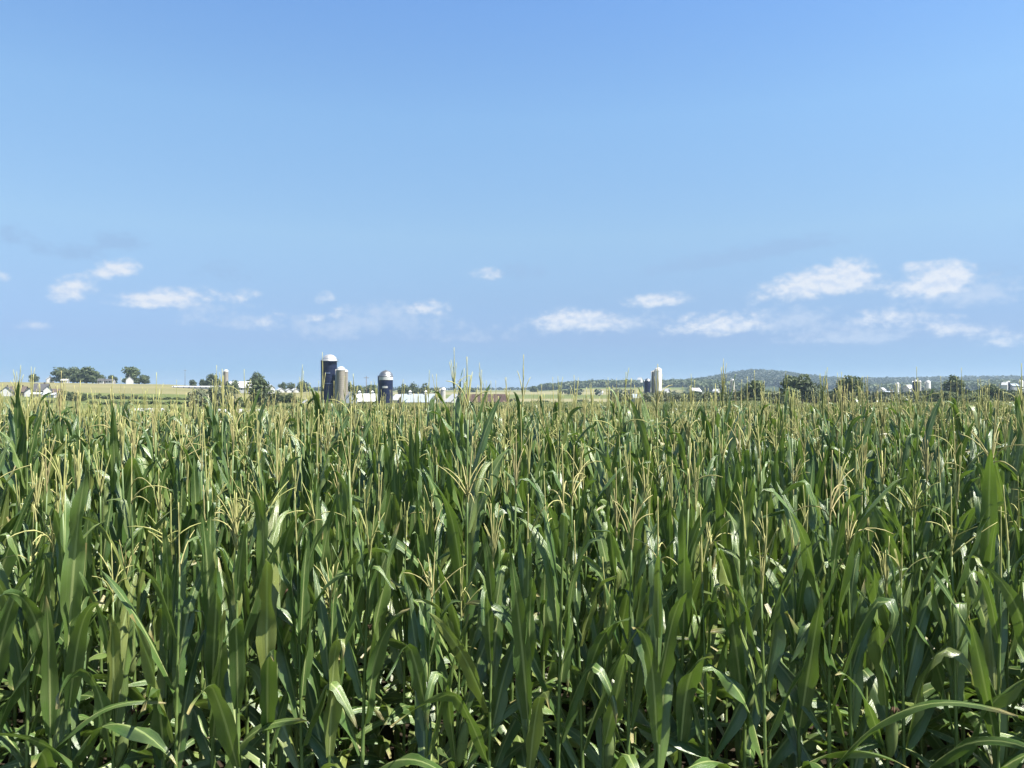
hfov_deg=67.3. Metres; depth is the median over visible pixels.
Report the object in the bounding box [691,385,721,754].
corn plant
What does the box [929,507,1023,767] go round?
corn plant
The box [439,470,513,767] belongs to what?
corn plant
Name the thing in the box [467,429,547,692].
corn plant
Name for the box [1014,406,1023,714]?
corn plant
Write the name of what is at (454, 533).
corn plant
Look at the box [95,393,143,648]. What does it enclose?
corn plant
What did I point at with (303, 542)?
corn plant
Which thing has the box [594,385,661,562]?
corn plant
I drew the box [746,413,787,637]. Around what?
corn plant
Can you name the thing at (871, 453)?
corn plant
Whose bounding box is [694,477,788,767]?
corn plant
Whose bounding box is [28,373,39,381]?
tree
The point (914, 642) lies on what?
corn plant
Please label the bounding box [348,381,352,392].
tree
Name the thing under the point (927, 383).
silo
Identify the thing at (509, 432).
corn plant
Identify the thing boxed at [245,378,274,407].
tree
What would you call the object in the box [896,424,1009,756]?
corn plant
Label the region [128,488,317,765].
corn plant
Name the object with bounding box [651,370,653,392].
silo
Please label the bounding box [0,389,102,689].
corn plant
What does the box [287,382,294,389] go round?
tree
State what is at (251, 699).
corn plant
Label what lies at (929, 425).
corn plant
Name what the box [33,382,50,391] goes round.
house
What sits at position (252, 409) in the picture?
corn plant
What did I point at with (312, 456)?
corn plant
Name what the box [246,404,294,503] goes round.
corn plant
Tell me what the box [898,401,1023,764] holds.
corn plant
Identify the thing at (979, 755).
corn plant
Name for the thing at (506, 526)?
corn plant
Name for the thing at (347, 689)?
corn plant
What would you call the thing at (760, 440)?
corn plant
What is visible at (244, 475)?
corn plant
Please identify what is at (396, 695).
corn plant
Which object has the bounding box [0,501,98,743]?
corn plant
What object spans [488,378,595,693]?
corn plant
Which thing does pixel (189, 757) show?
corn plant
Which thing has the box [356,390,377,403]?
barn
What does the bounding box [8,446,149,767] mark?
corn plant
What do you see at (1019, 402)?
corn plant
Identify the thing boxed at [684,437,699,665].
corn plant
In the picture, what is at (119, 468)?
corn plant
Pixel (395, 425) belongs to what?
corn plant
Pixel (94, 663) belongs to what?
corn plant
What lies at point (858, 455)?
corn plant
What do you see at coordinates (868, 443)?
corn plant
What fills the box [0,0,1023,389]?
sky
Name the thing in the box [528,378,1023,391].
ridge woods
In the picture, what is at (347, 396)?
shed
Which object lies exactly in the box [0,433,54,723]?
corn plant
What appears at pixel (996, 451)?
corn plant
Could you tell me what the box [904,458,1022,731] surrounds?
corn plant
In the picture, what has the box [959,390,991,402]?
bush
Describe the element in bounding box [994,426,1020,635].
corn plant
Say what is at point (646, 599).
corn plant
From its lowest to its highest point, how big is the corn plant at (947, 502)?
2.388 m
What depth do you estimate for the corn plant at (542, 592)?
4.07 m
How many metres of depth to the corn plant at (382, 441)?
6.21 m
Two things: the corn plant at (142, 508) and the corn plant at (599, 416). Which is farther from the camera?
the corn plant at (599, 416)
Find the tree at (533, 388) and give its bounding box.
[530,386,537,391]
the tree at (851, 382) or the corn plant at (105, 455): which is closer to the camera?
the corn plant at (105, 455)
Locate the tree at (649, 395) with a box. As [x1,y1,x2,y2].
[642,392,655,401]
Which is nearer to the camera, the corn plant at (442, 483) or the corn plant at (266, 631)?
the corn plant at (266, 631)
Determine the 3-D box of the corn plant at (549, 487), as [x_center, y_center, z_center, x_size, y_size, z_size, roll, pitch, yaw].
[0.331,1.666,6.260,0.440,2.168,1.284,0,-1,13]
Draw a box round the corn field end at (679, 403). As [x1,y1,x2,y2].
[7,400,1014,415]
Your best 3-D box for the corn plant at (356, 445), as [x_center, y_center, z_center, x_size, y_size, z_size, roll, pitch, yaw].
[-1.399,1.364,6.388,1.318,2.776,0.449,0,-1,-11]
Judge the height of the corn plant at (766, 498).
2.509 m
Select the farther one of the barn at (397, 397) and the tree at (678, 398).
the barn at (397, 397)
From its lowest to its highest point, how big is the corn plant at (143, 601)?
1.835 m
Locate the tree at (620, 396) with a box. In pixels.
[610,392,624,401]
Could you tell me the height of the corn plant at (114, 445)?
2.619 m
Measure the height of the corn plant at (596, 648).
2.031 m
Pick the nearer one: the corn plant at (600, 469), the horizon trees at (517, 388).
the corn plant at (600, 469)
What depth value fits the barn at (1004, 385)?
798.21 m
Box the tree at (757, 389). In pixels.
[740,380,773,402]
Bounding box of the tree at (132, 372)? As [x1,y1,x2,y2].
[121,366,140,382]
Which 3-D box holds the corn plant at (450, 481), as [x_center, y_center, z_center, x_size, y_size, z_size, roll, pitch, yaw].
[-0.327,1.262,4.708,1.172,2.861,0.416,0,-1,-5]
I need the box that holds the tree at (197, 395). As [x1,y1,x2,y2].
[186,388,211,407]
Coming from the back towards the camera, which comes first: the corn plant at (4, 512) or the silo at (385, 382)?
the silo at (385, 382)
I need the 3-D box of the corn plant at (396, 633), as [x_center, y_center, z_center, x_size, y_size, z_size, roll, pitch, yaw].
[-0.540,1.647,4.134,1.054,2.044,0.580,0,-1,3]
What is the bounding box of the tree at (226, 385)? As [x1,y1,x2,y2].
[224,381,231,391]
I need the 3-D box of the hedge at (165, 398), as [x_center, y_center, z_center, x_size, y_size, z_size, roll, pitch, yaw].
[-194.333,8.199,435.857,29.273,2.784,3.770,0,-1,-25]
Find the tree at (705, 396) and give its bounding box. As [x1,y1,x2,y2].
[700,392,716,401]
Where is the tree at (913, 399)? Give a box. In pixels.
[899,395,924,402]
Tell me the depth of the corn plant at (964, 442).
6.27 m
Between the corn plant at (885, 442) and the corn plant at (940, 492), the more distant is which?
the corn plant at (885, 442)
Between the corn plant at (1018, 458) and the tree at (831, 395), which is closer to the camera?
the corn plant at (1018, 458)
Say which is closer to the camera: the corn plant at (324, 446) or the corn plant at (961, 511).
the corn plant at (961, 511)
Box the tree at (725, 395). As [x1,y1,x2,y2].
[710,392,732,401]
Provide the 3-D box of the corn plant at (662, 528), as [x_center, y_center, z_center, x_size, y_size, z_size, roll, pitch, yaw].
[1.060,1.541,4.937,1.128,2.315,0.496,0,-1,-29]
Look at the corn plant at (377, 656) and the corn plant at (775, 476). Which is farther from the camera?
the corn plant at (775, 476)
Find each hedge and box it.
[85,393,141,398]
[86,400,186,404]
[141,396,188,399]
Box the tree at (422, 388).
[420,383,431,393]
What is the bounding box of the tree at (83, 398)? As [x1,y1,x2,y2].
[68,392,86,400]
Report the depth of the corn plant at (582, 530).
5.53 m
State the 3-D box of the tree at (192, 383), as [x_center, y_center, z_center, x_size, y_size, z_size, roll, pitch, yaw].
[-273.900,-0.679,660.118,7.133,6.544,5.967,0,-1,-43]
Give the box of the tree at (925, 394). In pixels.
[921,388,937,401]
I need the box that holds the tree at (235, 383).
[227,380,240,394]
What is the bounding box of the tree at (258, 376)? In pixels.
[246,371,264,381]
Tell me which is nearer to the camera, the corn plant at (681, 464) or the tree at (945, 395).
the corn plant at (681, 464)
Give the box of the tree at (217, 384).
[214,378,221,385]
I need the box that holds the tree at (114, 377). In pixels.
[108,375,117,383]
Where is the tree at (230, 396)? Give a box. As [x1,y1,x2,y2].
[217,389,242,407]
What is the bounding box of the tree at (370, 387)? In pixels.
[364,384,376,393]
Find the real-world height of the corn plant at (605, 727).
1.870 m
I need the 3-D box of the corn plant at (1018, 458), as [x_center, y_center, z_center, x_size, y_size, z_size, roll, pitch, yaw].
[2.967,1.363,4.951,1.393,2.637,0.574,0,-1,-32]
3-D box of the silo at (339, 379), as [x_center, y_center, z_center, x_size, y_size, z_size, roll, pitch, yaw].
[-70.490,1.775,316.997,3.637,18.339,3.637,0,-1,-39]
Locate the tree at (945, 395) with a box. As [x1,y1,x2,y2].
[932,390,958,401]
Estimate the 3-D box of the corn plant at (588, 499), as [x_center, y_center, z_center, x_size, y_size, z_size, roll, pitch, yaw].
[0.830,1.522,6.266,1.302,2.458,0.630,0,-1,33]
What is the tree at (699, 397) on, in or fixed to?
on the ground
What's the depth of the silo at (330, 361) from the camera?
317.39 m
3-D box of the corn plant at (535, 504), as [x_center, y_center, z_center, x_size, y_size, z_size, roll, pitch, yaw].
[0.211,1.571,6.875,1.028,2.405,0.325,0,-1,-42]
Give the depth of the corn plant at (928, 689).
4.03 m
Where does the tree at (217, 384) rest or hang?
on the ground
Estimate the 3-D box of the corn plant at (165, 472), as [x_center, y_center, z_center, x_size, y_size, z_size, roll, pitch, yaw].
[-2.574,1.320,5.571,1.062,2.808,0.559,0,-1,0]
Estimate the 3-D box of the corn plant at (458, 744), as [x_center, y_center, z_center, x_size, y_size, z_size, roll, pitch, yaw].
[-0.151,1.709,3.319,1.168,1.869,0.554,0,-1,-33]
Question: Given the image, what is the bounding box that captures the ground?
[0,382,1023,767]
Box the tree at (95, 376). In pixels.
[86,372,106,382]
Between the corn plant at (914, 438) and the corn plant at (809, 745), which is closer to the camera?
the corn plant at (809, 745)
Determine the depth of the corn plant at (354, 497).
5.48 m
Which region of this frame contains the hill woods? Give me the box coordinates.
[687,368,1023,388]
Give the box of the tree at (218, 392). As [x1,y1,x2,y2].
[205,386,225,406]
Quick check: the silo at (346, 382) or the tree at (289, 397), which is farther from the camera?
the tree at (289, 397)
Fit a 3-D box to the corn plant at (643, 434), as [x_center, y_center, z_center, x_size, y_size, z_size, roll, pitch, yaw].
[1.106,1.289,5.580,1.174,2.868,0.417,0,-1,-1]
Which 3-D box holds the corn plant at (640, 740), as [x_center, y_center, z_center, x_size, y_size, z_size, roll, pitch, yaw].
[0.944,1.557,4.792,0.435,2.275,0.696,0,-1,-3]
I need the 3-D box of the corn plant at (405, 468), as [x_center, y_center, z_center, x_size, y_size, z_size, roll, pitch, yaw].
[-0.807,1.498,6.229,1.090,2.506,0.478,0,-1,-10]
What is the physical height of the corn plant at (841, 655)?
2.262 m
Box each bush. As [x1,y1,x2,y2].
[778,386,800,404]
[847,386,870,402]
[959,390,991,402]
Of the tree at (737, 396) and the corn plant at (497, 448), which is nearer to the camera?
the corn plant at (497, 448)
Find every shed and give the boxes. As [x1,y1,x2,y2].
[29,392,42,396]
[42,393,58,397]
[97,378,104,383]
[104,379,115,383]
[172,386,220,389]
[345,392,356,403]
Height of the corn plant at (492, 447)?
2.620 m
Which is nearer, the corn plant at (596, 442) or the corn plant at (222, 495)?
the corn plant at (222, 495)
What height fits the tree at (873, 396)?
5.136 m
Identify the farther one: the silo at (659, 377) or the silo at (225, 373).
the silo at (225, 373)
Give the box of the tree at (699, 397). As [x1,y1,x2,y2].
[684,393,703,401]
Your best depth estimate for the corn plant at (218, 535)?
4.81 m
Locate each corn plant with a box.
[0,366,38,723]
[0,369,72,586]
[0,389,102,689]
[0,400,32,689]
[0,433,11,685]
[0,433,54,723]
[0,465,32,588]
[0,472,127,767]
[0,473,105,767]
[0,490,43,724]
[0,495,152,767]
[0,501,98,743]
[0,504,165,767]
[0,525,58,732]
[0,543,224,767]
[2,436,70,752]
[4,474,14,501]
[6,460,93,767]
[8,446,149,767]
[9,448,95,703]
[13,467,145,693]
[25,381,103,657]
[25,443,199,767]
[28,437,99,576]
[29,431,55,494]
[37,444,140,766]
[38,434,177,767]
[46,371,77,493]
[51,420,107,622]
[54,393,150,713]
[69,440,99,716]
[80,404,163,688]
[80,540,151,767]
[81,420,193,653]
[83,502,200,767]
[85,468,204,767]
[88,400,139,749]
[89,413,204,748]
[89,422,191,748]
[90,405,105,673]
[92,389,153,762]
[93,372,220,687]
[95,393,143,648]
[96,401,208,585]
[97,393,136,669]
[99,403,207,641]
[99,404,177,621]
[101,502,278,767]
[108,417,151,602]
[127,493,228,767]
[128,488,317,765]
[135,399,190,578]
[135,421,213,695]
[136,409,208,718]
[137,403,161,626]
[137,481,255,767]
[139,450,172,569]
[139,451,250,686]
[140,485,228,767]
[145,443,270,753]
[146,396,257,764]
[148,403,211,571]
[169,474,298,767]
[171,410,225,760]
[176,423,205,672]
[179,456,200,764]
[187,469,298,698]
[187,493,284,767]
[191,427,306,767]
[194,372,238,628]
[194,425,274,658]
[194,476,281,736]
[196,482,388,767]
[201,429,282,723]
[203,419,327,767]
[206,491,357,767]
[214,376,284,588]
[216,423,300,698]
[223,404,254,563]
[232,452,367,767]
[233,429,272,652]
[240,434,390,764]
[243,446,343,767]
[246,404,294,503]
[248,452,283,694]
[252,558,373,767]
[266,402,389,723]
[266,416,291,515]
[267,444,274,497]
[279,409,335,738]
[286,503,441,767]
[287,404,350,584]
[287,414,385,691]
[288,426,388,731]
[290,424,312,640]
[290,475,410,751]
[294,406,442,766]
[294,435,388,750]
[298,418,341,766]
[305,407,317,725]
[306,381,375,537]
[306,458,374,755]
[308,420,335,608]
[319,502,500,767]
[325,475,394,767]
[326,405,396,733]
[329,428,335,498]
[330,401,366,624]
[332,428,371,687]
[340,400,410,644]
[342,489,484,767]
[346,486,480,767]
[348,436,517,767]
[350,410,376,579]
[353,427,477,705]
[355,419,408,759]
[355,428,413,758]
[358,393,450,767]
[361,414,456,689]
[365,412,499,687]
[370,416,427,725]
[375,432,469,735]
[380,357,540,767]
[385,554,469,767]
[390,502,585,767]
[391,399,446,528]
[393,395,472,533]
[393,402,401,459]
[406,368,480,559]
[407,458,445,540]
[409,402,452,600]
[413,410,534,718]
[415,557,562,767]
[423,359,479,681]
[423,449,469,717]
[427,443,436,516]
[439,429,584,767]
[439,444,617,767]
[439,452,509,763]
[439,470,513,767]
[445,363,533,568]
[446,427,545,756]
[453,428,593,724]
[454,406,539,651]
[455,354,548,645]
[461,455,688,767]
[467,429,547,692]
[468,396,474,512]
[486,410,507,528]
[487,396,502,527]
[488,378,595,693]
[488,431,597,767]
[499,460,546,767]
[500,477,579,767]
[501,393,593,705]
[502,388,535,567]
[508,494,556,767]
[508,520,651,767]
[510,511,626,767]
[511,405,541,610]
[527,441,606,765]
[532,382,595,639]
[532,435,592,691]
[533,443,536,587]
[534,420,547,746]
[534,458,609,711]
[535,395,617,708]
[535,434,564,498]
[538,414,629,652]
[540,488,742,767]
[543,557,639,767]
[544,480,648,767]
[545,461,574,510]
[561,387,627,638]
[562,395,689,749]
[563,388,615,587]
[569,442,728,748]
[573,474,723,762]
[581,462,626,727]
[582,438,731,767]
[583,397,622,554]
[583,444,689,767]
[585,431,637,574]
[586,463,723,767]
[589,364,692,654]
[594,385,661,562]
[594,444,722,759]
[597,444,656,690]
[615,496,716,767]
[618,516,908,767]
[628,403,660,506]
[630,386,654,484]
[630,451,662,752]
[631,422,666,710]
[631,507,819,765]
[634,443,729,765]
[641,504,733,756]
[656,424,685,500]
[658,420,686,649]
[661,400,714,765]
[662,394,693,496]
[675,421,758,719]
[684,399,719,624]
[684,418,720,623]
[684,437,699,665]
[688,496,864,767]
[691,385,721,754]
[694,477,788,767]
[700,358,747,722]
[701,435,743,561]
[704,419,774,764]
[705,383,725,625]
[707,419,768,560]
[707,450,1017,767]
[711,506,858,767]
[716,485,875,767]
[717,449,941,767]
[723,414,781,741]
[727,416,786,635]
[736,425,778,472]
[736,432,743,468]
[744,511,845,767]
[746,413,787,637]
[746,487,909,767]
[751,414,777,760]
[751,429,793,550]
[752,410,793,556]
[752,470,784,755]
[753,416,798,756]
[754,417,828,733]
[755,451,840,767]
[760,490,970,767]
[763,436,976,767]
[766,416,795,694]
[774,386,840,705]
[783,390,812,656]
[783,450,896,767]
[792,406,805,521]
[796,367,856,748]
[809,383,847,531]
[810,422,836,687]
[817,385,899,750]
[818,388,897,642]
[818,462,1023,767]
[820,450,921,755]
[823,395,845,646]
[823,454,916,762]
[826,416,843,644]
[831,487,1023,767]
[834,414,900,709]
[835,536,973,767]
[836,391,889,488]
[836,415,908,649]
[836,480,1009,767]
[843,437,886,682]
[844,447,930,748]
[844,526,1023,767]
[857,375,877,583]
[864,436,971,617]
[867,384,949,682]
[870,397,891,626]
[870,405,1011,585]
[881,367,948,550]
[891,415,922,566]
[894,388,930,519]
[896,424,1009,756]
[897,436,953,756]
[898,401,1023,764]
[898,485,1023,767]
[900,446,960,752]
[900,446,1023,726]
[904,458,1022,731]
[905,451,1017,557]
[906,417,980,718]
[906,441,964,642]
[909,485,1023,731]
[915,448,992,767]
[918,418,972,554]
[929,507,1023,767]
[940,395,1023,731]
[945,485,1023,767]
[946,433,958,527]
[963,422,1006,514]
[964,411,977,711]
[970,379,995,497]
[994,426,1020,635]
[1008,363,1023,720]
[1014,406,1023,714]
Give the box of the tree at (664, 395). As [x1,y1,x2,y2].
[650,391,674,401]
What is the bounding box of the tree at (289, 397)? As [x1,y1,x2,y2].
[280,392,303,403]
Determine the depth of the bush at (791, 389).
298.79 m
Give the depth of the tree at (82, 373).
693.78 m
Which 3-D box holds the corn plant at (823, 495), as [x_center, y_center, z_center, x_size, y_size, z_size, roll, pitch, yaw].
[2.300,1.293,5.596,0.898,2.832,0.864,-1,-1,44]
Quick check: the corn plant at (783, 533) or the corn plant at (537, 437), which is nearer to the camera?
the corn plant at (783, 533)
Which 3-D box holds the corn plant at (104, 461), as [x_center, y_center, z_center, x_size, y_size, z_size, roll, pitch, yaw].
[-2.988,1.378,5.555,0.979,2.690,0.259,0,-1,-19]
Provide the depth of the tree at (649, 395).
298.29 m
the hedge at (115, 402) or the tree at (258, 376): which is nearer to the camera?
the hedge at (115, 402)
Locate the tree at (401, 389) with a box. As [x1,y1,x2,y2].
[397,384,409,393]
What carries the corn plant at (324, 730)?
on the ground
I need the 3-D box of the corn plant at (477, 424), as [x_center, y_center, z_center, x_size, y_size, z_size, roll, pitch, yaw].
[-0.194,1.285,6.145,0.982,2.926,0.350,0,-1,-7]
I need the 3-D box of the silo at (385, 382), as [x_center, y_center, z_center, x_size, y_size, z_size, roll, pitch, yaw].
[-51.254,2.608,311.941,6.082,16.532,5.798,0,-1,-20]
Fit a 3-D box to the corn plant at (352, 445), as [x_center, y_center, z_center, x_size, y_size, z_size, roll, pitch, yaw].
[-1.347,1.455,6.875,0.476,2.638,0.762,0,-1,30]
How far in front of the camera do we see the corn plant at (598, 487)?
5.61 m
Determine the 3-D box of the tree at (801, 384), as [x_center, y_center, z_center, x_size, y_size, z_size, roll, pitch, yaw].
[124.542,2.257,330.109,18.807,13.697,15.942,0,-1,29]
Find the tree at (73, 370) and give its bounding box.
[60,366,80,382]
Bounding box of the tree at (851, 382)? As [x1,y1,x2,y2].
[832,375,864,400]
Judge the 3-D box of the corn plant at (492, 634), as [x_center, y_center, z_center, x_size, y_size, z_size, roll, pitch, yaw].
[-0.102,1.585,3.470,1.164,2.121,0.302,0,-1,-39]
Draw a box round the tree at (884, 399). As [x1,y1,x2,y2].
[882,394,905,402]
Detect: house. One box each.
[0,385,13,395]
[10,385,28,395]
[23,388,35,396]
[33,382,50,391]
[43,386,51,392]
[46,375,53,382]
[125,375,133,383]
[637,377,642,382]
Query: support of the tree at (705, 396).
on the ground
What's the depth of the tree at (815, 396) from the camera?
318.92 m
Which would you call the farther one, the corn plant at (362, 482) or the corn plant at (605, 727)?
the corn plant at (362, 482)
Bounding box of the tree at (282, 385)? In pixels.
[278,382,288,391]
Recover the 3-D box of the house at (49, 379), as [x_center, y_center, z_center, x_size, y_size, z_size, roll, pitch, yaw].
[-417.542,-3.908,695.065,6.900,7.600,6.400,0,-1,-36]
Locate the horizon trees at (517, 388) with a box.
[313,387,727,395]
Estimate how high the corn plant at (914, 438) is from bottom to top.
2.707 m
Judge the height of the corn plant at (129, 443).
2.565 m
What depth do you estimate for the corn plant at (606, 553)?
4.03 m
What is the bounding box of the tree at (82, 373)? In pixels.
[72,366,99,382]
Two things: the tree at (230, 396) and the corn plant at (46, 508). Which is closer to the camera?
the corn plant at (46, 508)
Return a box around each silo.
[223,369,228,384]
[320,354,338,402]
[335,366,344,403]
[345,369,347,395]
[378,370,392,403]
[439,387,445,403]
[644,378,650,395]
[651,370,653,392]
[654,367,661,392]
[731,379,734,391]
[912,379,917,391]
[925,380,930,389]
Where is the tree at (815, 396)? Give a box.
[809,391,830,403]
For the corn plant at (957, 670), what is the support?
on the ground
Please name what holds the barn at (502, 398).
on the ground
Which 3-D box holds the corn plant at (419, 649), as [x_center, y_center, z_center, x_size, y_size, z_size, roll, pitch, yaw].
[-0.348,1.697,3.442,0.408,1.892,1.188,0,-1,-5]
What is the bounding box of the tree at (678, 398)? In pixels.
[666,393,686,401]
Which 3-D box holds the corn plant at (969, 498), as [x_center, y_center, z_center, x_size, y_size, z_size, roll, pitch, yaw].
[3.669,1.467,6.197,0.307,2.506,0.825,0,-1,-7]
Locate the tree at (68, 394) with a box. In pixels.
[56,391,76,399]
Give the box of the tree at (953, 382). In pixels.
[941,374,965,398]
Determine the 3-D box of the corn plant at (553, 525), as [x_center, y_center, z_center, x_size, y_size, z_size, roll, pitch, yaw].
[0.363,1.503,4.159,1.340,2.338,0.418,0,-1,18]
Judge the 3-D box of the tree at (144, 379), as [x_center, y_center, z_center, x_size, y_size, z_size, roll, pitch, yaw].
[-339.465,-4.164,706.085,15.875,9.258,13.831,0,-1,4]
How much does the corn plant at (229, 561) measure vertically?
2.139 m
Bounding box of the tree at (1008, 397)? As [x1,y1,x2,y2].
[1001,392,1022,401]
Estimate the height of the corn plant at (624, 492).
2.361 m
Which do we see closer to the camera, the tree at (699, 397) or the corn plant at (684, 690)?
the corn plant at (684, 690)
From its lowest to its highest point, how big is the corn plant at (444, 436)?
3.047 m
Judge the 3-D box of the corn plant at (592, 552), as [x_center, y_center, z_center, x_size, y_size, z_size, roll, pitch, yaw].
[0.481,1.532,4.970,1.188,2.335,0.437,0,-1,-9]
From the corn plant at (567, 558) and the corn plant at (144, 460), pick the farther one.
the corn plant at (144, 460)
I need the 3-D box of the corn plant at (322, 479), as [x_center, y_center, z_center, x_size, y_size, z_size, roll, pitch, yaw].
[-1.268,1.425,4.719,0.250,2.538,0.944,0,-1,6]
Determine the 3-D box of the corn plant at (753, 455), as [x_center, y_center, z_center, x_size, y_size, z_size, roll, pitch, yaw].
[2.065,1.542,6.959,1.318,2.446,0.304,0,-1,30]
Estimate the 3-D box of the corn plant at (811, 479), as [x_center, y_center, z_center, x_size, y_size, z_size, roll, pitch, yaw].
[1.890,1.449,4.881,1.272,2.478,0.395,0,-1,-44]
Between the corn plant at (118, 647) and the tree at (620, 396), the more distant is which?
the tree at (620, 396)
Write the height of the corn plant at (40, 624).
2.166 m
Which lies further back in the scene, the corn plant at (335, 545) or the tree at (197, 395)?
the tree at (197, 395)
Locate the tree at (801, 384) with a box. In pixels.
[778,374,824,403]
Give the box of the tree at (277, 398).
[271,390,287,404]
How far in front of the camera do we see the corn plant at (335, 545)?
4.84 m
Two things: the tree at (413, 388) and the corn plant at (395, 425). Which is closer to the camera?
the corn plant at (395, 425)
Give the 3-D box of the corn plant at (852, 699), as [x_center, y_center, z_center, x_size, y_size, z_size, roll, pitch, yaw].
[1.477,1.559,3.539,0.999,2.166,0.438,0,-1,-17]
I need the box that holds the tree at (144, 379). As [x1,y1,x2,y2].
[133,374,149,383]
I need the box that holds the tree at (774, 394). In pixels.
[765,391,783,403]
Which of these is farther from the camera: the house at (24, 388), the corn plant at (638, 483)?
the house at (24, 388)
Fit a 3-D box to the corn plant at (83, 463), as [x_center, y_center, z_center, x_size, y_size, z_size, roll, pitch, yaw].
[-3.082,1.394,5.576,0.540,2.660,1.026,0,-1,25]
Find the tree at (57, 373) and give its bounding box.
[50,367,71,382]
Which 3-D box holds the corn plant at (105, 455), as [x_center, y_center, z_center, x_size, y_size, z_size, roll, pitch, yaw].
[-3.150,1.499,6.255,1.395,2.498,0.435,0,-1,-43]
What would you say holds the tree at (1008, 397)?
on the ground
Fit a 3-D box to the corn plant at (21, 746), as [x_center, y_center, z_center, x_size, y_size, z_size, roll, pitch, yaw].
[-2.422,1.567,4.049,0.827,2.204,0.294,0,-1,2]
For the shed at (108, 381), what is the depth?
689.74 m
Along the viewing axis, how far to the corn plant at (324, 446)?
6.26 m
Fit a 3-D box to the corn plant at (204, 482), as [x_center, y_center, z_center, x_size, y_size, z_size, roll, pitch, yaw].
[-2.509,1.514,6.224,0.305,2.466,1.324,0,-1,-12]
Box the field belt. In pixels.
[643,387,1023,401]
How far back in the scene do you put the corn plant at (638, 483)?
5.49 m
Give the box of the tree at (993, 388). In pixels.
[978,383,1007,401]
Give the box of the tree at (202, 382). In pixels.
[198,379,205,385]
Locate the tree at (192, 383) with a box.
[189,379,196,385]
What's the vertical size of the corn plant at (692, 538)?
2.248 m
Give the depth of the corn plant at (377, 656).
3.46 m
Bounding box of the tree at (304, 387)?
[296,380,310,391]
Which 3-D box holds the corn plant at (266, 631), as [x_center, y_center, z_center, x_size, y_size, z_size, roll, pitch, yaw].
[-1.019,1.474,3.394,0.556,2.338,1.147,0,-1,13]
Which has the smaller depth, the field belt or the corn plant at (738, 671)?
the corn plant at (738, 671)
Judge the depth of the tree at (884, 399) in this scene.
357.47 m
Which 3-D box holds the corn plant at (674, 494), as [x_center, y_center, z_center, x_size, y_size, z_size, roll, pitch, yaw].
[0.919,1.535,4.825,1.335,2.325,0.568,0,-1,15]
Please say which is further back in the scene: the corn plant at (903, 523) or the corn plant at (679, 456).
the corn plant at (679, 456)
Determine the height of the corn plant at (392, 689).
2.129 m
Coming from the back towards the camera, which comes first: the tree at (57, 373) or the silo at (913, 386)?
the tree at (57, 373)
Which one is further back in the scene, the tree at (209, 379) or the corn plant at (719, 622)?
the tree at (209, 379)
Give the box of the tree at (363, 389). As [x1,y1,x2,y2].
[352,385,365,393]
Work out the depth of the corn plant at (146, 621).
6.23 m
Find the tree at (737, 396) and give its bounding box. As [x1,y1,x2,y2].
[729,391,746,401]
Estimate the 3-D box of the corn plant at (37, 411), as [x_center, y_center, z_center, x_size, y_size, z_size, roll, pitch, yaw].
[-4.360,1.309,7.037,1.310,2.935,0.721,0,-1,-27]
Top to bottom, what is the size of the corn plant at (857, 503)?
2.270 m
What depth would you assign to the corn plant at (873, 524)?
4.22 m
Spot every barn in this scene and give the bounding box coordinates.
[229,381,251,392]
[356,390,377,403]
[393,394,401,403]
[402,390,434,403]
[445,394,465,402]
[465,394,506,402]
[902,385,911,391]
[1001,382,1008,390]
[1010,384,1020,390]
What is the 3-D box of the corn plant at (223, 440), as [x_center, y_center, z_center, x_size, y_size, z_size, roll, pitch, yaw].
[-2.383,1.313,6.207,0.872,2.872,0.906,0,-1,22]
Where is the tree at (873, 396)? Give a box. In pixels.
[868,393,883,402]
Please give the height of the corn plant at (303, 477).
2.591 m
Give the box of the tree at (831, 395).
[829,393,837,403]
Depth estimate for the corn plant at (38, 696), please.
5.47 m
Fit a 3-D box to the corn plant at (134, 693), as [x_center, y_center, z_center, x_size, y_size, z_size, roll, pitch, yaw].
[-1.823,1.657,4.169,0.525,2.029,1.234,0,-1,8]
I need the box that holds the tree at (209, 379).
[205,373,217,385]
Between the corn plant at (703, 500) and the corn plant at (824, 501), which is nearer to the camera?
the corn plant at (703, 500)
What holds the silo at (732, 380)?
on the ground
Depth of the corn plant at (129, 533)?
4.06 m
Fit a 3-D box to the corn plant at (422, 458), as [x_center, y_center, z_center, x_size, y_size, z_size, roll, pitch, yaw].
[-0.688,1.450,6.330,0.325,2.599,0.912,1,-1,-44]
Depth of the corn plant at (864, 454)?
6.16 m
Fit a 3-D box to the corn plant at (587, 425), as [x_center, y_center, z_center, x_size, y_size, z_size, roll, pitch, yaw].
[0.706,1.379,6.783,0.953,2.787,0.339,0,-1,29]
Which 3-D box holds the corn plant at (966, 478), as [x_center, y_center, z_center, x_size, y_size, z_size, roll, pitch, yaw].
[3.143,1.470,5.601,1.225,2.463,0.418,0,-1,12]
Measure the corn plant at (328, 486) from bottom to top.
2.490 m
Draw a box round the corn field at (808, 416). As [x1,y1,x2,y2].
[0,352,1023,767]
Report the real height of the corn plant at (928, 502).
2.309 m
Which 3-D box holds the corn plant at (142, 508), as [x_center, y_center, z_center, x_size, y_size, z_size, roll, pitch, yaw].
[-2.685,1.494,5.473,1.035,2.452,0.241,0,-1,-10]
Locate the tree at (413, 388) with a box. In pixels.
[408,383,419,393]
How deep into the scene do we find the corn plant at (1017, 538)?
4.12 m
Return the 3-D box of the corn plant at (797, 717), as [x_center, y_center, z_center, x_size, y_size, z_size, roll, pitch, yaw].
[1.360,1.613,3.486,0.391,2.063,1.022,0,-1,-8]
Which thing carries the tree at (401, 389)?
on the ground
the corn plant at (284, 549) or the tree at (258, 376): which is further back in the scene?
the tree at (258, 376)

